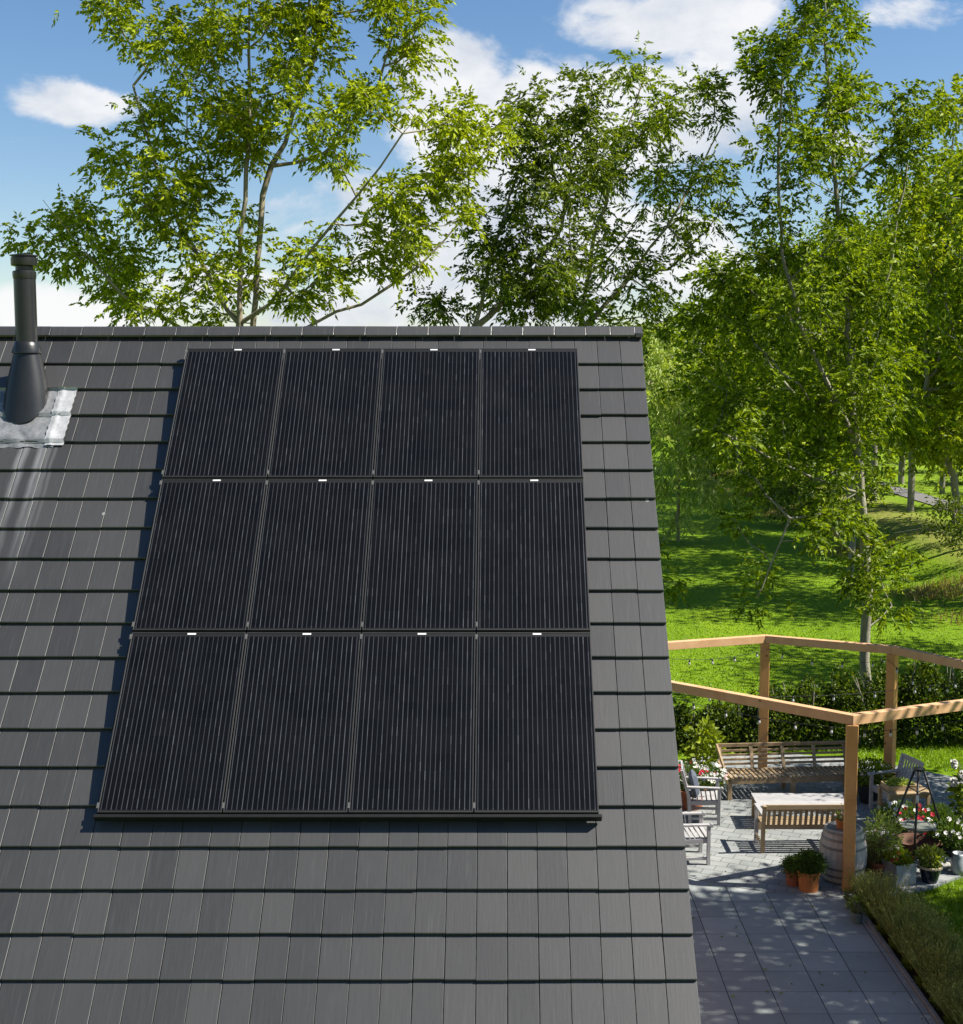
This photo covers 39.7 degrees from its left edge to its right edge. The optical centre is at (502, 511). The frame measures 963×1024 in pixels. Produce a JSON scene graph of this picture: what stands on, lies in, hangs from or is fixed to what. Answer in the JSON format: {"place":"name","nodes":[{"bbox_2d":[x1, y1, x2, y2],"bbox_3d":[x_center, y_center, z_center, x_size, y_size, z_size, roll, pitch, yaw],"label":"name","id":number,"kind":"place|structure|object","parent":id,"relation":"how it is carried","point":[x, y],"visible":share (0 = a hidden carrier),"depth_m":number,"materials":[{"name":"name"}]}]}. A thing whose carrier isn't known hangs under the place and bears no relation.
{"place":"outdoors","nodes":[
{"label":"outdoors","id":0,"kind":"place"},
{"bbox_2d":[0,326,700,1023],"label":"house","id":1,"kind":"structure","parent":0,"point":[344,922],"depth_m":10.76,"materials":[{"name":"grey tile"}]},
{"bbox_2d":[3,253,48,422],"bbox_3d":[-4.858,-1.764,13.531,0.444,1.709,0.448,0,6,0],"label":"flue pipe","id":2,"kind":"object","parent":1,"relation":"on","point":[26,395],"visible":1,"depth_m":13.48,"materials":[{"name":"black metal"}]},
{"bbox_2d":[93,375,601,820],"bbox_3d":[-1.253,0.547,12.267,4.122,4.863,0.090,0,-37,0],"label":"panel mounting","id":3,"kind":"object","parent":1,"relation":"attached to","point":[347,817],"visible":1,"depth_m":10.79,"materials":[{"name":"black metal"}]},
{"bbox_2d":[96,632,245,813],"bbox_3d":[-2.789,1.759,11.321,1.020,1.708,0.040,0,-37,0],"label":"solar panel","id":4,"kind":"object","parent":3,"relation":"attached to","point":[170,743],"visible":1,"depth_m":11.27,"materials":[{"name":"black glass"}]},
{"bbox_2d":[132,479,266,631],"bbox_3d":[-2.789,0.373,12.353,1.020,1.708,0.039,0,-37,0],"label":"solar panel","id":5,"kind":"object","parent":3,"relation":"attached to","point":[199,569],"visible":1,"depth_m":12.30,"materials":[{"name":"black glass"}]},
{"bbox_2d":[161,348,283,478],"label":"solar panel","id":6,"kind":"object","parent":3,"relation":"attached to","point":[224,416],"visible":1,"depth_m":13.35,"materials":[{"name":"black glass"}]},
{"bbox_2d":[222,632,360,813],"bbox_3d":[-1.769,1.759,11.321,1.020,1.708,0.039,0,-37,0],"label":"solar panel","id":7,"kind":"object","parent":3,"relation":"attached to","point":[292,744],"visible":1,"depth_m":11.27,"materials":[{"name":"black glass"}]},
{"bbox_2d":[246,479,371,631],"bbox_3d":[-1.769,0.373,12.354,1.020,1.708,0.040,0,-37,0],"label":"solar panel","id":8,"kind":"object","parent":3,"relation":"attached to","point":[310,571],"visible":1,"depth_m":12.30,"materials":[{"name":"black glass"}]},
{"bbox_2d":[267,348,381,478],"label":"solar panel","id":9,"kind":"object","parent":3,"relation":"attached to","point":[326,417],"visible":1,"depth_m":13.34,"materials":[{"name":"black glass"}]},
{"bbox_2d":[347,632,475,813],"bbox_3d":[-0.749,1.758,11.320,1.020,1.708,0.039,0,-37,0],"label":"solar panel","id":10,"kind":"object","parent":3,"relation":"attached to","point":[413,747],"visible":1,"depth_m":11.27,"materials":[{"name":"black glass"}]},
{"bbox_2d":[361,479,477,631],"bbox_3d":[-0.749,0.374,12.354,1.020,1.708,0.039,0,-37,0],"label":"solar panel","id":11,"kind":"object","parent":3,"relation":"attached to","point":[421,568],"visible":1,"depth_m":12.30,"materials":[{"name":"black glass"}]},
{"bbox_2d":[372,348,479,478],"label":"solar panel","id":12,"kind":"object","parent":3,"relation":"attached to","point":[428,419],"visible":1,"depth_m":13.35,"materials":[{"name":"black glass"}]},
{"bbox_2d":[478,348,582,478],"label":"solar panel","id":13,"kind":"object","parent":3,"relation":"attached to","point":[530,421],"visible":1,"depth_m":13.35,"materials":[{"name":"black glass"}]},
{"bbox_2d":[476,479,589,631],"bbox_3d":[0.271,0.373,12.353,1.020,1.708,0.039,0,-37,0],"label":"solar panel","id":14,"kind":"object","parent":3,"relation":"attached to","point":[532,564],"visible":1,"depth_m":12.30,"materials":[{"name":"black glass"}]},
{"bbox_2d":[473,632,598,813],"bbox_3d":[0.271,1.759,11.322,1.020,1.708,0.039,0,-37,0],"label":"solar panel","id":15,"kind":"object","parent":3,"relation":"attached to","point":[535,746],"visible":1,"depth_m":11.27,"materials":[{"name":"black glass"}]},
{"bbox_2d":[0,0,962,384],"label":"sky","id":16,"kind":"structure","parent":0,"point":[54,81],"materials":[{"name":"blue"}]},
{"bbox_2d":[650,392,962,960],"bbox_3d":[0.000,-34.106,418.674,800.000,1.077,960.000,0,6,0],"label":"lawn","id":17,"kind":"structure","parent":0,"point":[886,518],"depth_m":46.88,"materials":[{"name":"green plant"}]},
{"bbox_2d":[0,0,524,326],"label":"ash tree","id":18,"kind":"object","parent":17,"relation":"on","point":[239,121],"visible":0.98,"depth_m":22.26,"materials":[{"name":"green plant"}]},
{"bbox_2d":[391,61,636,325],"bbox_3d":[0.524,-2.207,27.433,4.214,14.060,4.467,3,6,27],"label":"ash tree","id":19,"kind":"object","parent":17,"relation":"on","point":[537,285],"visible":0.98,"depth_m":26.40,"materials":[{"name":"green plant"}]},
{"bbox_2d":[552,31,753,609],"bbox_3d":[3.258,-2.931,29.791,4.472,15.062,4.884,0,6,0],"label":"ash tree","id":20,"kind":"object","parent":17,"relation":"on","point":[652,125],"visible":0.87,"depth_m":28.94,"materials":[{"name":"green plant"}]},
{"bbox_2d":[650,290,749,469],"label":"background tree","id":21,"kind":"object","parent":17,"relation":"on","point":[672,326],"visible":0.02,"depth_m":110.02,"materials":[{"name":"green plant"}]},
{"bbox_2d":[668,439,734,481],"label":"bank bush","id":22,"kind":"object","parent":17,"relation":"on","point":[715,472],"visible":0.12,"depth_m":100.86,"materials":[{"name":"green plant"}]},
{"bbox_2d":[643,323,761,545],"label":"weeping tree","id":23,"kind":"object","parent":17,"relation":"on","point":[680,433],"visible":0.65,"depth_m":60.71,"materials":[{"name":"green plant"}]},
{"bbox_2d":[673,682,791,753],"bbox_3d":[4.439,4.241,27.416,3.177,1.616,1.637,0,6,0],"label":"hedge","id":24,"kind":"object","parent":17,"relation":"on","point":[735,726],"visible":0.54,"depth_m":27.21,"materials":[{"name":"green plant"}]},
{"bbox_2d":[705,260,774,386],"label":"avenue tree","id":25,"kind":"object","parent":17,"relation":"on","point":[721,327],"visible":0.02,"depth_m":116.36,"materials":[{"name":"green plant"}]},
{"bbox_2d":[709,261,792,418],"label":"avenue tree","id":26,"kind":"object","parent":17,"relation":"on","point":[740,364],"visible":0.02,"depth_m":106.19,"materials":[{"name":"green plant"}]},
{"bbox_2d":[600,308,906,436],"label":"distant wood","id":27,"kind":"object","parent":17,"relation":"on","point":[646,343],"depth_m":167.71,"materials":[{"name":"green plant"}]},
{"bbox_2d":[730,469,808,507],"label":"bank bush","id":28,"kind":"object","parent":17,"relation":"on","point":[768,482],"visible":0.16,"depth_m":78.52,"materials":[{"name":"green plant"}]},
{"bbox_2d":[733,231,809,459],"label":"avenue tree","id":29,"kind":"object","parent":17,"relation":"on","point":[778,361],"visible":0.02,"depth_m":96.34,"materials":[{"name":"green plant"}]},
{"bbox_2d":[653,220,959,597],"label":"broad tree","id":30,"kind":"object","parent":17,"relation":"on","point":[693,351],"visible":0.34,"depth_m":45.08,"materials":[{"name":"green plant"}]},
{"bbox_2d":[762,475,855,527],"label":"bank bush","id":31,"kind":"object","parent":17,"relation":"on","point":[789,492],"visible":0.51,"depth_m":69.78,"materials":[{"name":"green plant"}]},
{"bbox_2d":[749,192,871,475],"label":"avenue tree","id":32,"kind":"object","parent":17,"relation":"on","point":[772,261],"visible":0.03,"depth_m":86.59,"materials":[{"name":"green plant"}]},
{"bbox_2d":[667,0,962,701],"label":"ash tree","id":33,"kind":"object","parent":17,"relation":"on","point":[841,266],"visible":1,"depth_m":27.99,"materials":[{"name":"green plant"}]},
{"bbox_2d":[764,218,873,482],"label":"avenue tree","id":34,"kind":"object","parent":17,"relation":"on","point":[802,362],"visible":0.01,"depth_m":79.36,"materials":[{"name":"green plant"}]},
{"bbox_2d":[768,657,907,752],"bbox_3d":[6.813,4.006,27.633,3.011,1.994,1.628,0,6,0],"label":"hedge","id":35,"kind":"object","parent":17,"relation":"on","point":[855,703],"visible":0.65,"depth_m":27.37,"materials":[{"name":"green plant"}]},
{"bbox_2d":[790,215,925,497],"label":"avenue tree","id":36,"kind":"object","parent":17,"relation":"on","point":[872,445],"visible":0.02,"depth_m":73.44,"materials":[{"name":"green plant"}]},
{"bbox_2d":[825,463,905,504],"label":"bank bush","id":37,"kind":"object","parent":17,"relation":"on","point":[874,490],"visible":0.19,"depth_m":70.84,"materials":[{"name":"green plant"}]},
{"bbox_2d":[814,165,962,510],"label":"avenue tree","id":38,"kind":"object","parent":17,"relation":"on","point":[911,494],"visible":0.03,"depth_m":67.25,"materials":[{"name":"green plant"}]},
{"bbox_2d":[865,423,920,465],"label":"bank bush","id":39,"kind":"object","parent":17,"relation":"on","point":[888,452],"visible":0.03,"depth_m":105.36,"materials":[{"name":"green plant"}]},
{"bbox_2d":[849,894,943,1023],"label":"kerb","id":40,"kind":"structure","parent":17,"relation":"on","point":[912,983],"depth_m":16.92,"materials":[{"name":"grey concrete"}]},
{"bbox_2d":[878,211,918,483],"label":"avenue tree","id":41,"kind":"object","parent":17,"relation":"on","point":[900,470],"depth_m":86.03,"materials":[{"name":"green plant"}]},
{"bbox_2d":[858,71,962,523],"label":"ash tree","id":42,"kind":"object","parent":17,"relation":"on","point":[944,443],"visible":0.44,"depth_m":58.39,"materials":[{"name":"green plant"}]},
{"bbox_2d":[860,901,962,1023],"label":"flower bed","id":43,"kind":"object","parent":17,"relation":"on","point":[940,1013],"visible":0.2,"depth_m":16.88,"materials":[{"name":"soil"}]},
{"bbox_2d":[843,868,896,906],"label":"lavender","id":44,"kind":"object","parent":43,"relation":"on","point":[882,882],"visible":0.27,"depth_m":19.14,"materials":[{"name":"green plant"}]},
{"bbox_2d":[850,868,916,922],"bbox_3d":[5.308,5.369,18.596,0.918,0.669,0.897,-2,6,-21],"label":"lavender","id":45,"kind":"object","parent":43,"relation":"on","point":[868,888],"visible":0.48,"depth_m":18.63,"materials":[{"name":"green plant"}]},
{"bbox_2d":[861,888,925,938],"bbox_3d":[5.303,5.444,18.078,0.835,0.618,0.829,1,6,13],"label":"lavender","id":46,"kind":"object","parent":43,"relation":"on","point":[876,911],"visible":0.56,"depth_m":18.08,"materials":[{"name":"green plant"}]},
{"bbox_2d":[881,889,932,918],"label":"lavender","id":47,"kind":"object","parent":43,"relation":"on","point":[922,899],"visible":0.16,"depth_m":18.41,"materials":[{"name":"green plant"}]},
{"bbox_2d":[873,898,943,956],"bbox_3d":[5.356,5.497,17.547,0.839,0.674,0.864,5,7,39],"label":"lavender","id":48,"kind":"object","parent":43,"relation":"on","point":[898,921],"visible":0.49,"depth_m":17.57,"materials":[{"name":"green plant"}]},
{"bbox_2d":[890,921,948,972],"bbox_3d":[5.316,5.573,17.056,0.752,0.566,0.734,-5,7,-41],"label":"lavender","id":49,"kind":"object","parent":43,"relation":"on","point":[903,941],"visible":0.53,"depth_m":17.04,"materials":[{"name":"green plant"}]},
{"bbox_2d":[894,900,952,935],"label":"lavender","id":50,"kind":"object","parent":43,"relation":"on","point":[926,909],"visible":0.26,"depth_m":17.84,"materials":[{"name":"green plant"}]},
{"bbox_2d":[900,936,961,991],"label":"lavender","id":51,"kind":"object","parent":43,"relation":"on","point":[919,965],"visible":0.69,"depth_m":16.51,"materials":[{"name":"green plant"}]},
{"bbox_2d":[900,914,962,949],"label":"lavender","id":52,"kind":"object","parent":43,"relation":"on","point":[940,927],"visible":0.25,"depth_m":17.33,"materials":[{"name":"green plant"}]},
{"bbox_2d":[919,964,962,1010],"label":"lavender","id":53,"kind":"object","parent":43,"relation":"on","point":[933,979],"visible":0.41,"depth_m":16.04,"materials":[{"name":"green plant"}]},
{"bbox_2d":[927,975,962,1023],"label":"lavender","id":54,"kind":"object","parent":43,"relation":"on","point":[948,1018],"visible":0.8,"depth_m":15.52,"materials":[{"name":"green plant"}]},
{"bbox_2d":[947,998,962,1023],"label":"lavender","id":55,"kind":"object","parent":43,"relation":"on","point":[960,1016],"visible":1,"depth_m":15.06,"materials":[{"name":"green plant"}]},
{"bbox_2d":[872,651,962,750],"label":"hedge","id":56,"kind":"object","parent":17,"relation":"on","point":[931,696],"visible":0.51,"depth_m":27.54,"materials":[{"name":"green plant"}]},
{"bbox_2d":[884,401,962,484],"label":"bank bush","id":57,"kind":"object","parent":17,"relation":"on","point":[959,473],"visible":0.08,"depth_m":85.63,"materials":[{"name":"green plant"}]},
{"bbox_2d":[898,488,962,545],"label":"bank bush","id":58,"kind":"object","parent":17,"relation":"on","point":[951,507],"visible":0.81,"depth_m":54.84,"materials":[{"name":"green plant"}]},
{"bbox_2d":[901,143,962,411],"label":"avenue tree","id":59,"kind":"object","parent":17,"relation":"on","point":[946,348],"visible":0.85,"depth_m":51.90,"materials":[{"name":"green plant"}]},
{"bbox_2d":[906,268,962,493],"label":"avenue tree","id":60,"kind":"object","parent":17,"relation":"on","point":[942,484],"depth_m":78.10,"materials":[{"name":"green plant"}]},
{"bbox_2d":[926,164,962,258],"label":"avenue tree","id":61,"kind":"object","parent":17,"relation":"on","point":[958,216],"visible":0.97,"depth_m":44.92,"materials":[{"name":"green plant"}]},
{"bbox_2d":[935,508,962,557],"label":"bank bush","id":62,"kind":"object","parent":17,"relation":"on","point":[958,526],"visible":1,"depth_m":50.39,"materials":[{"name":"green plant"}]},
{"bbox_2d":[688,878,936,1023],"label":"paving","id":63,"kind":"structure","parent":0,"point":[828,939],"depth_m":17.15,"materials":[{"name":"grey stone"}]},
{"bbox_2d":[841,887,858,909],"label":"potted plant","id":64,"kind":"object","parent":63,"relation":"on","point":[847,892],"visible":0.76,"depth_m":18.92,"materials":[{"name":"green plant"}]},
{"bbox_2d":[845,894,866,923],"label":"potted plant","id":65,"kind":"object","parent":63,"relation":"on","point":[857,915],"visible":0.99,"depth_m":18.42,"materials":[{"name":"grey plant"}]},
{"bbox_2d":[677,725,962,772],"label":"back grass","id":66,"kind":"structure","parent":0,"point":[931,760],"depth_m":27.17,"materials":[{"name":"green plant"}]},
{"bbox_2d":[678,754,962,897],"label":"patio","id":67,"kind":"structure","parent":0,"point":[745,863],"depth_m":21.80,"materials":[{"name":"grey stone"}]},
{"bbox_2d":[682,811,713,864],"bbox_3d":[2.882,4.977,20.874,0.723,0.941,0.635,0,6,-4],"label":"garden armchair","id":68,"kind":"object","parent":67,"relation":"on","point":[702,838],"visible":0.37,"depth_m":20.64,"materials":[{"name":"grey wood"}]},
{"bbox_2d":[678,760,717,810],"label":"potted plant","id":69,"kind":"object","parent":67,"relation":"on","point":[703,771],"visible":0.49,"depth_m":23.27,"materials":[{"name":"green plant"}]},
{"bbox_2d":[680,760,723,825],"bbox_3d":[3.392,4.790,22.767,0.723,0.941,0.635,1,6,6],"label":"garden armchair","id":70,"kind":"object","parent":67,"relation":"on","point":[714,793],"visible":0.96,"depth_m":22.51,"materials":[{"name":"grey wood"}]},
{"bbox_2d":[688,769,699,796],"bbox_3d":[3.273,4.629,22.767,0.150,0.400,0.420,-13,4,7],"label":"cushion","id":71,"kind":"object","parent":70,"relation":"on","point":[693,778],"visible":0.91,"depth_m":22.60,"materials":[{"name":"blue fabric"}]},
{"bbox_2d":[678,715,734,768],"bbox_3d":[3.738,4.412,24.953,0.964,1.326,0.890,-5,7,-40],"label":"lime shrub","id":72,"kind":"object","parent":67,"relation":"on","point":[710,729],"visible":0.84,"depth_m":24.85,"materials":[{"name":"green plant"}]},
{"bbox_2d":[697,762,728,800],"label":"potted plant","id":73,"kind":"object","parent":67,"relation":"on","point":[723,773],"visible":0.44,"depth_m":23.62,"materials":[{"name":"grey plant"}]},
{"bbox_2d":[715,740,860,800],"bbox_3d":[5.190,4.701,24.283,2.483,0.820,0.829,-1,6,-5],"label":"garden bench","id":74,"kind":"object","parent":67,"relation":"on","point":[783,771],"visible":0.81,"depth_m":24.45,"materials":[{"name":"brown wood"}]},
{"bbox_2d":[778,854,798,886],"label":"potted plant","id":75,"kind":"object","parent":67,"relation":"on","point":[791,879],"visible":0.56,"depth_m":19.77,"materials":[{"name":"orange plant"}]},
{"bbox_2d":[751,793,843,829],"bbox_3d":[5.043,5.072,22.579,1.550,0.414,0.692,0,6,1],"label":"table","id":76,"kind":"object","parent":67,"relation":"on","point":[761,799],"visible":0.53,"depth_m":22.61,"materials":[{"name":"grey wood"}]},
{"bbox_2d":[754,803,856,852],"bbox_3d":[4.844,4.992,21.373,1.490,0.813,0.686,0,6,-1],"label":"garden bench","id":77,"kind":"object","parent":67,"relation":"on","point":[790,821],"visible":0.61,"depth_m":21.10,"materials":[{"name":"brown wood"}]},
{"bbox_2d":[789,848,829,892],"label":"potted plant","id":78,"kind":"object","parent":67,"relation":"on","point":[809,865],"visible":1,"depth_m":19.50,"materials":[{"name":"green plant"}]},
{"bbox_2d":[668,634,962,891],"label":"pergola","id":79,"kind":"object","parent":67,"relation":"on","point":[891,713],"visible":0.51,"depth_m":21.09,"materials":[{"name":"brown wood"}]},
{"bbox_2d":[672,697,845,733],"bbox_3d":[3.746,3.154,20.772,3.675,0.206,0.053,5,8,42],"label":"string light","id":80,"kind":"object","parent":79,"relation":"hanging from","point":[795,727],"visible":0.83,"depth_m":20.55,"materials":[{"name":"black rubber"}]},
{"bbox_2d":[672,681,959,701],"bbox_3d":[5.238,3.042,22.412,5.771,0.305,0.058,-1,6,-8],"label":"string light","id":81,"kind":"object","parent":79,"relation":"hanging from","point":[833,698],"visible":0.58,"depth_m":22.49,"materials":[{"name":"black rubber"}]},
{"bbox_2d":[769,649,886,667],"bbox_3d":[6.056,2.769,24.851,2.241,0.240,0.059,3,6,27],"label":"string light","id":82,"kind":"object","parent":79,"relation":"hanging from","point":[872,665],"visible":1,"depth_m":24.77,"materials":[{"name":"black rubber"}]},
{"bbox_2d":[859,720,961,736],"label":"string light","id":83,"kind":"object","parent":79,"relation":"hanging from","point":[890,733],"visible":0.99,"depth_m":19.93,"materials":[{"name":"black rubber"}]},
{"bbox_2d":[819,821,866,885],"bbox_3d":[5.116,5.127,20.021,0.714,0.808,0.707,-1,6,-12],"label":"wine barrel","id":84,"kind":"object","parent":67,"relation":"on","point":[831,843],"visible":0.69,"depth_m":19.77,"materials":[{"name":"grey wood"}]},
{"bbox_2d":[834,810,843,829],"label":"potted plant","id":85,"kind":"object","parent":84,"relation":"on","point":[839,821],"visible":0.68,"depth_m":19.92,"materials":[{"name":"orange plant"}]},
{"bbox_2d":[842,755,895,803],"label":"potted plant","id":86,"kind":"object","parent":67,"relation":"on","point":[863,784],"visible":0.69,"depth_m":23.60,"materials":[{"name":"green plant"}]},
{"bbox_2d":[863,806,904,878],"bbox_3d":[5.741,4.976,20.147,0.714,1.084,0.693,0,6,0],"label":"potted plant","id":87,"kind":"object","parent":67,"relation":"on","point":[875,866],"visible":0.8,"depth_m":20.07,"materials":[{"name":"green plant"}]},
{"bbox_2d":[867,753,923,811],"bbox_3d":[6.824,4.753,23.150,0.723,0.941,0.635,-2,6,-18],"label":"garden armchair","id":88,"kind":"object","parent":67,"relation":"on","point":[898,771],"visible":0.45,"depth_m":23.30,"materials":[{"name":"grey wood"}]},
{"bbox_2d":[882,846,916,886],"bbox_3d":[5.951,5.271,19.935,0.488,0.538,0.501,-2,6,-20],"label":"zinc planter","id":89,"kind":"object","parent":67,"relation":"on","point":[904,865],"visible":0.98,"depth_m":19.82,"materials":[{"name":"metal"}]},
{"bbox_2d":[877,783,929,822],"bbox_3d":[6.759,4.971,22.451,0.740,0.642,0.540,-1,6,-8],"label":"wooden side table","id":90,"kind":"object","parent":67,"relation":"on","point":[925,793],"visible":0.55,"depth_m":22.24,"materials":[{"name":"brown wood"}]},
{"bbox_2d":[881,776,916,791],"bbox_3d":[6.675,4.557,22.408,0.540,0.224,0.358,-1,6,-8],"label":"seedling tray","id":91,"kind":"object","parent":90,"relation":"on","point":[891,784],"visible":0.97,"depth_m":22.33,"materials":[{"name":"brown wood"}]},
{"bbox_2d":[873,799,934,835],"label":"potted plant","id":92,"kind":"object","parent":67,"relation":"on","point":[905,811],"visible":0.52,"depth_m":21.61,"materials":[{"name":"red plant"}]},
{"bbox_2d":[887,766,944,861],"bbox_3d":[6.483,4.708,20.361,1.146,1.588,1.034,0,6,0],"label":"tripod","id":93,"kind":"object","parent":67,"relation":"on","point":[915,825],"visible":0.91,"depth_m":20.47,"materials":[{"name":"black steel"}]},
{"bbox_2d":[894,831,942,855],"bbox_3d":[6.377,5.262,20.610,0.714,0.431,0.741,0,6,0],"label":"fire bowl","id":94,"kind":"object","parent":67,"relation":"on","point":[908,841],"visible":0.39,"depth_m":20.77,"materials":[{"name":"metal"}]},
{"bbox_2d":[914,843,947,883],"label":"potted plant","id":95,"kind":"object","parent":67,"relation":"on","point":[930,870],"visible":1,"depth_m":19.86,"materials":[{"name":"green plant"}]},
{"bbox_2d":[924,802,954,832],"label":"potted plant","id":96,"kind":"object","parent":67,"relation":"on","point":[943,810],"visible":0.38,"depth_m":21.82,"materials":[{"name":"green plant"}]},
{"bbox_2d":[927,855,951,869],"bbox_3d":[6.731,5.424,20.548,0.516,0.320,0.323,0,6,0],"label":"boulder","id":97,"kind":"object","parent":67,"relation":"on","point":[948,864],"visible":0.18,"depth_m":20.44,"materials":[{"name":"white stone"}]},
{"bbox_2d":[925,814,962,857],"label":"potted plant","id":98,"kind":"object","parent":67,"relation":"on","point":[952,842],"visible":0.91,"depth_m":20.61,"materials":[{"name":"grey plant"}]},
{"bbox_2d":[945,759,962,822],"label":"hydrangea","id":99,"kind":"object","parent":67,"relation":"on","point":[955,790],"visible":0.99,"depth_m":22.17,"materials":[{"name":"grey plant"}]},
{"bbox_2d":[950,851,962,875],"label":"enamel jug","id":100,"kind":"object","parent":67,"relation":"on","point":[956,866],"visible":1,"depth_m":20.21,"materials":[{"name":"metal"}]},
{"bbox_2d":[691,466,962,625],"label":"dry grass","id":101,"kind":"structure","parent":0,"point":[926,588],"depth_m":47.90,"materials":[{"name":"green plant"}]},
{"bbox_2d":[776,456,962,513],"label":"road","id":102,"kind":"structure","parent":0,"point":[919,496],"depth_m":76.61,"materials":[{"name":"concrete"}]},
{"bbox_2d":[865,828,900,877],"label":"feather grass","id":103,"kind":"object","parent":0,"point":[873,857],"depth_m":20.10,"materials":[{"name":"green plant"}]},
{"bbox_2d":[899,876,962,955],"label":"grass","id":104,"kind":"structure","parent":0,"point":[959,909],"depth_m":19.28,"materials":[{"name":"green plant"}]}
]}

